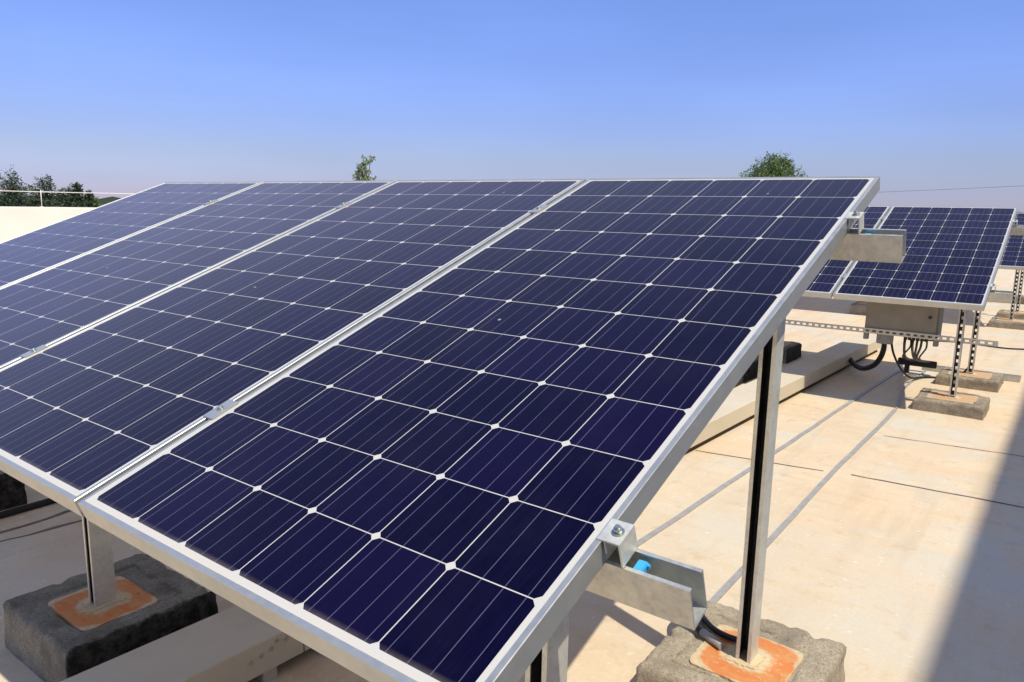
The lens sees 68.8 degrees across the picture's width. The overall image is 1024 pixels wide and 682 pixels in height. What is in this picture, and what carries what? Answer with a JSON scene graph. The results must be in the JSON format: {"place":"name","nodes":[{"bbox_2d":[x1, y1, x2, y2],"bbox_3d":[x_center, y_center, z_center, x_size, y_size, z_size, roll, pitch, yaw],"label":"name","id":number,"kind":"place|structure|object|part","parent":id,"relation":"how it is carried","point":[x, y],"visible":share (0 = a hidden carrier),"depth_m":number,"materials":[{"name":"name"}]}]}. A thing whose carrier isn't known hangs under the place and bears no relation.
{"place":"outdoors","nodes":[
{"label":"outdoors","id":0,"kind":"place"},
{"bbox_2d":[0,195,18,206],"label":"broadleaf tree","id":1,"kind":"object","parent":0,"point":[10,204],"visible":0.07,"depth_m":36.54,"materials":[{"name":"green plant"}]},
{"bbox_2d":[6,187,34,206],"bbox_3d":[-25.517,-3.013,39.269,3.353,10.089,3.398,9,13,36],"label":"broadleaf tree","id":2,"kind":"object","parent":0,"point":[23,198],"visible":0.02,"depth_m":38.40,"materials":[{"name":"green plant"}]},
{"bbox_2d":[0,164,42,206],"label":"broadleaf tree","id":3,"kind":"object","parent":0,"point":[8,190],"visible":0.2,"depth_m":36.72,"materials":[{"name":"green plant"}]},
{"bbox_2d":[19,174,71,206],"bbox_3d":[-23.627,-3.129,38.358,3.128,10.697,2.736,4,11,16],"label":"broadleaf tree","id":4,"kind":"object","parent":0,"point":[46,187],"visible":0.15,"depth_m":37.63,"materials":[{"name":"green plant"}]},
{"bbox_2d":[57,183,80,206],"bbox_3d":[-22.776,-3.049,39.078,1.913,10.323,2.031,9,13,36],"label":"broadleaf tree","id":5,"kind":"object","parent":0,"point":[71,198],"visible":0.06,"depth_m":38.14,"materials":[{"name":"green plant"}]},
{"bbox_2d":[69,182,85,206],"bbox_3d":[-22.400,-3.061,39.107,1.461,10.337,1.286,2,10,6],"label":"broadleaf tree","id":6,"kind":"object","parent":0,"point":[79,197],"visible":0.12,"depth_m":38.32,"materials":[{"name":"green plant"}]},
{"bbox_2d":[83,190,94,206],"bbox_3d":[-21.962,-2.929,39.455,1.491,9.971,1.262,0,10,-7],"label":"broadleaf tree","id":7,"kind":"object","parent":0,"point":[89,196],"visible":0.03,"depth_m":38.68,"materials":[{"name":"green plant"}]},
{"bbox_2d":[91,196,101,206],"bbox_3d":[-21.675,-2.775,39.568,1.510,9.640,1.674,9,13,36],"label":"broadleaf tree","id":8,"kind":"object","parent":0,"point":[95,203],"visible":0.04,"depth_m":38.75,"materials":[{"name":"green plant"}]},
{"bbox_2d":[352,154,378,180],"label":"slender tree","id":9,"kind":"object","parent":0,"point":[359,173],"visible":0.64,"depth_m":43.03,"materials":[{"name":"green plant"}]},
{"bbox_2d":[0,269,1023,681],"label":"flat roof surface","id":10,"kind":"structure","parent":0,"point":[884,581],"depth_m":3.42,"materials":[{"name":"beige concrete"}]},
{"bbox_2d":[0,470,27,510],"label":"concrete footing","id":11,"kind":"object","parent":10,"relation":"on","point":[13,494],"visible":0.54,"depth_m":3.55,"materials":[{"name":"grey concrete"}]},
{"bbox_2d":[0,498,56,518],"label":"floor pipe","id":12,"kind":"object","parent":10,"relation":"on","point":[25,508],"visible":0.2,"depth_m":3.52,"materials":[{"name":"black rubber"}]},
{"bbox_2d":[0,510,70,532],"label":"floor joint","id":13,"kind":"object","parent":10,"relation":"on","point":[55,515],"visible":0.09,"depth_m":3.41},
{"bbox_2d":[1,520,81,540],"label":"floor joint","id":14,"kind":"object","parent":10,"relation":"on","point":[53,527],"visible":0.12,"depth_m":3.34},
{"bbox_2d":[0,206,95,241],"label":"parapet wall","id":15,"kind":"structure","parent":10,"relation":"on","point":[16,221],"depth_m":11.95,"materials":[{"name":"beige paint"}]},
{"bbox_2d":[0,190,133,206],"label":"guard wire","id":16,"kind":"object","parent":15,"relation":"on","point":[40,191],"visible":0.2,"depth_m":12.36,"materials":[{"name":"beige paint"}]},
{"bbox_2d":[3,553,217,681],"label":"concrete footing","id":17,"kind":"object","parent":10,"relation":"on","point":[65,629],"visible":0.86,"depth_m":2.38,"materials":[{"name":"grey concrete"}]},
{"bbox_2d":[61,335,881,681],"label":"cable tray","id":18,"kind":"object","parent":10,"relation":"on","point":[235,643],"visible":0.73,"depth_m":2.29,"materials":[{"name":"paint"}]},
{"bbox_2d":[696,614,736,649],"bbox_3d":[0.506,0.894,2.882,0.259,0.149,1.209,-3,11,-24],"label":"floor cable","id":19,"kind":"object","parent":10,"relation":"on","point":[711,639],"visible":0.11,"depth_m":2.35,"materials":[{"name":"black plastic"}]},
{"bbox_2d":[635,601,846,681],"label":"concrete footing","id":20,"kind":"object","parent":10,"relation":"on","point":[680,653],"visible":0.81,"depth_m":2.27,"materials":[{"name":"grey concrete"}]},
{"bbox_2d":[20,200,905,681],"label":"mounting rack","id":21,"kind":"object","parent":20,"relation":"on","point":[630,574],"visible":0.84,"depth_m":1.96,"materials":[{"name":"metal"}]},
{"bbox_2d":[0,182,261,287],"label":"solar panel","id":22,"kind":"object","parent":21,"relation":"attached to","point":[26,255],"visible":0.89,"depth_m":3.80,"materials":[{"name":"glass"}]},
{"bbox_2d":[0,180,395,368],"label":"solar panel","id":23,"kind":"object","parent":21,"relation":"attached to","point":[53,305],"visible":0.89,"depth_m":3.00,"materials":[{"name":"glass"}]},
{"bbox_2d":[0,179,585,516],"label":"solar panel","id":24,"kind":"object","parent":21,"relation":"attached to","point":[86,412],"visible":0.87,"depth_m":2.15,"materials":[{"name":"glass"}]},
{"bbox_2d":[78,176,879,681],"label":"solar panel","id":25,"kind":"object","parent":21,"relation":"attached to","point":[448,474],"visible":1,"depth_m":1.43,"materials":[{"name":"glass"}]},
{"bbox_2d":[734,355,758,387],"bbox_3d":[1.903,0.239,6.680,0.474,0.156,1.026,9,13,36],"label":"concrete footing","id":26,"kind":"object","parent":10,"relation":"on","point":[751,372],"visible":0.08,"depth_m":6.55,"materials":[{"name":"grey concrete"}]},
{"bbox_2d":[695,450,822,470],"bbox_3d":[1.454,0.708,4.440,0.732,0.002,0.012,6,11,26],"label":"floor joint","id":27,"kind":"object","parent":10,"relation":"on","point":[750,459],"visible":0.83,"depth_m":4.46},
{"bbox_2d":[637,367,903,546],"bbox_3d":[1.754,0.655,4.754,0.045,0.009,6.404,9,13,38],"label":"earthing tape","id":28,"kind":"object","parent":10,"relation":"on","point":[662,527],"visible":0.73,"depth_m":4.10,"materials":[{"name":"silver metal"}]},
{"bbox_2d":[782,341,801,363],"bbox_3d":[2.639,0.088,7.603,0.475,0.156,0.474,9,13,36],"label":"concrete footing","id":29,"kind":"object","parent":10,"relation":"on","point":[791,351],"visible":0.27,"depth_m":7.43,"materials":[{"name":"grey concrete"}]},
{"bbox_2d":[709,409,896,602],"bbox_3d":[1.753,0.763,4.148,0.042,0.009,3.780,9,13,36],"label":"earthing tape","id":30,"kind":"object","parent":10,"relation":"on","point":[719,594],"visible":0.81,"depth_m":3.75,"materials":[{"name":"silver metal"}]},
{"bbox_2d":[849,301,866,314],"bbox_3d":[5.296,-0.479,11.051,0.477,0.157,0.475,9,13,36],"label":"concrete footing","id":31,"kind":"object","parent":10,"relation":"on","point":[858,308],"visible":0.38,"depth_m":10.95,"materials":[{"name":"beige concrete"}]},
{"bbox_2d":[895,370,926,408],"bbox_3d":[3.401,0.391,6.405,0.074,0.008,1.743,8,12,34],"label":"earthing tape","id":32,"kind":"object","parent":10,"relation":"on","point":[902,391],"visible":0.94,"depth_m":6.32,"materials":[{"name":"silver metal"}]},
{"bbox_2d":[891,342,967,378],"bbox_3d":[3.500,0.161,6.473,1.037,0.443,0.280,-4,11,-25],"label":"black cable","id":33,"kind":"object","parent":10,"relation":"on","point":[899,366],"visible":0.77,"depth_m":6.40,"materials":[{"name":"rubber"}]},
{"bbox_2d":[851,474,1023,507],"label":"floor joint","id":34,"kind":"object","parent":10,"relation":"on","point":[939,491],"visible":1,"depth_m":3.99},
{"bbox_2d":[912,387,989,419],"bbox_3d":[3.360,0.468,5.723,0.477,0.096,0.477,9,13,36],"label":"concrete footing","id":35,"kind":"object","parent":10,"relation":"on","point":[967,405],"visible":0.97,"depth_m":5.60,"materials":[{"name":"grey concrete"}]},
{"bbox_2d":[841,216,1023,396],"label":"mounting rack","id":36,"kind":"object","parent":35,"relation":"on","point":[1002,296],"visible":0.24,"depth_m":5.67,"materials":[{"name":"metal"}]},
{"bbox_2d":[802,206,890,298],"bbox_3d":[2.631,-0.864,6.727,0.992,0.042,1.969,9,33,36],"label":"solar panel","id":37,"kind":"object","parent":36,"relation":"attached to","point":[826,281],"visible":0.2,"depth_m":6.11,"materials":[{"name":"glass"}]},
{"bbox_2d":[785,319,998,346],"bbox_3d":[2.794,-0.102,6.164,2.050,0.041,0.010,9,13,36],"label":"slotted strut","id":38,"kind":"object","parent":36,"relation":"attached to","point":[995,343],"visible":0.73,"depth_m":5.97,"materials":[{"name":"metal"}]},
{"bbox_2d":[863,302,943,346],"bbox_3d":[3.154,-0.183,6.019,0.541,0.435,0.222,9,13,36],"label":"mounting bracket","id":39,"kind":"object","parent":36,"relation":"attached to","point":[909,318],"visible":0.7,"depth_m":5.94,"materials":[{"name":"grey metal"}]},
{"bbox_2d":[849,344,886,370],"bbox_3d":[3.132,0.100,6.661,0.077,0.362,1.092,3,10,11],"label":"black conduit","id":40,"kind":"object","parent":39,"relation":"attached to","point":[875,363],"visible":0.96,"depth_m":6.34,"materials":[{"name":"plastic"}]},
{"bbox_3d":[3.090,-0.213,5.934,0.507,0.328,0.021,9,13,36],"label":"door","id":41,"kind":"part","parent":39,"relation":"part of","materials":[{"name":"grey paint"}]},
{"bbox_2d":[898,337,936,372],"bbox_3d":[3.477,0.124,6.512,0.321,0.495,1.027,8,12,34],"label":"cable bundle","id":42,"kind":"object","parent":39,"relation":"hanging from","point":[905,361],"visible":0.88,"depth_m":6.43,"materials":[{"name":"black plastic"}]},
{"bbox_2d":[833,206,1017,310],"bbox_3d":[3.432,-0.742,6.130,0.992,0.042,1.969,9,33,36],"label":"solar panel","id":43,"kind":"object","parent":36,"relation":"attached to","point":[953,258],"visible":0.93,"depth_m":5.91,"materials":[{"name":"glass"}]},
{"bbox_2d":[884,435,1023,456],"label":"floor joint","id":44,"kind":"object","parent":10,"relation":"on","point":[957,446],"visible":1,"depth_m":4.78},
{"bbox_2d":[935,367,1003,392],"bbox_3d":[4.024,0.328,6.576,0.476,0.096,0.478,9,13,36],"label":"concrete footing","id":45,"kind":"object","parent":10,"relation":"on","point":[989,381],"visible":0.9,"depth_m":6.43,"materials":[{"name":"grey concrete"}]},
{"bbox_2d":[928,340,1023,349],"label":"black cable","id":46,"kind":"object","parent":10,"relation":"on","point":[992,346],"visible":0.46,"depth_m":8.35,"materials":[{"name":"rubber"}]},
{"bbox_2d":[987,295,1023,303],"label":"concrete kerb","id":47,"kind":"structure","parent":10,"relation":"on","point":[1022,299],"depth_m":12.65,"materials":[{"name":"beige concrete"}]},
{"bbox_2d":[988,317,1023,329],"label":"concrete footing","id":48,"kind":"object","parent":10,"relation":"on","point":[1005,323],"visible":0.96,"depth_m":9.90,"materials":[{"name":"beige concrete"}]},
{"bbox_2d":[1009,270,1023,319],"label":"mounting rack","id":49,"kind":"object","parent":48,"relation":"on","point":[1019,291],"visible":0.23,"depth_m":10.00,"materials":[{"name":"metal"}]},
{"bbox_2d":[998,213,1023,269],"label":"solar panel","id":50,"kind":"object","parent":49,"relation":"attached to","point":[1012,257],"depth_m":9.93,"materials":[{"name":"glass"}]},
{"bbox_2d":[996,309,1023,318],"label":"concrete footing","id":51,"kind":"object","parent":10,"relation":"on","point":[1003,313],"visible":0.86,"depth_m":10.79,"materials":[{"name":"beige concrete"}]},
{"bbox_2d":[0,0,1023,212],"label":"sky","id":52,"kind":"structure","parent":0,"point":[104,96],"materials":[{"name":"blue"}]},
{"bbox_2d":[23,195,1022,212],"bbox_3d":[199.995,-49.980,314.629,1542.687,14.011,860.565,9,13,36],"label":"distant woodland","id":53,"kind":"object","parent":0,"point":[104,201],"visible":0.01,"depth_m":572.17,"materials":[{"name":"green plant"}]},
{"bbox_2d":[740,151,807,176],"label":"round tree","id":54,"kind":"object","parent":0,"point":[777,166],"visible":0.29,"depth_m":41.19,"materials":[{"name":"green plant"}]},
{"bbox_2d":[888,185,1023,191],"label":"power line","id":55,"kind":"object","parent":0,"point":[947,189],"visible":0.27,"depth_m":60.66,"materials":[{"name":"grey metal"}]},
{"bbox_2d":[922,365,1020,381],"bbox_3d":[4.240,0.292,6.928,0.780,0.045,0.100,9,13,36],"label":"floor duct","id":56,"kind":"object","parent":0,"point":[1007,377],"visible":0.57,"depth_m":6.78,"materials":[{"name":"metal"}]}
]}

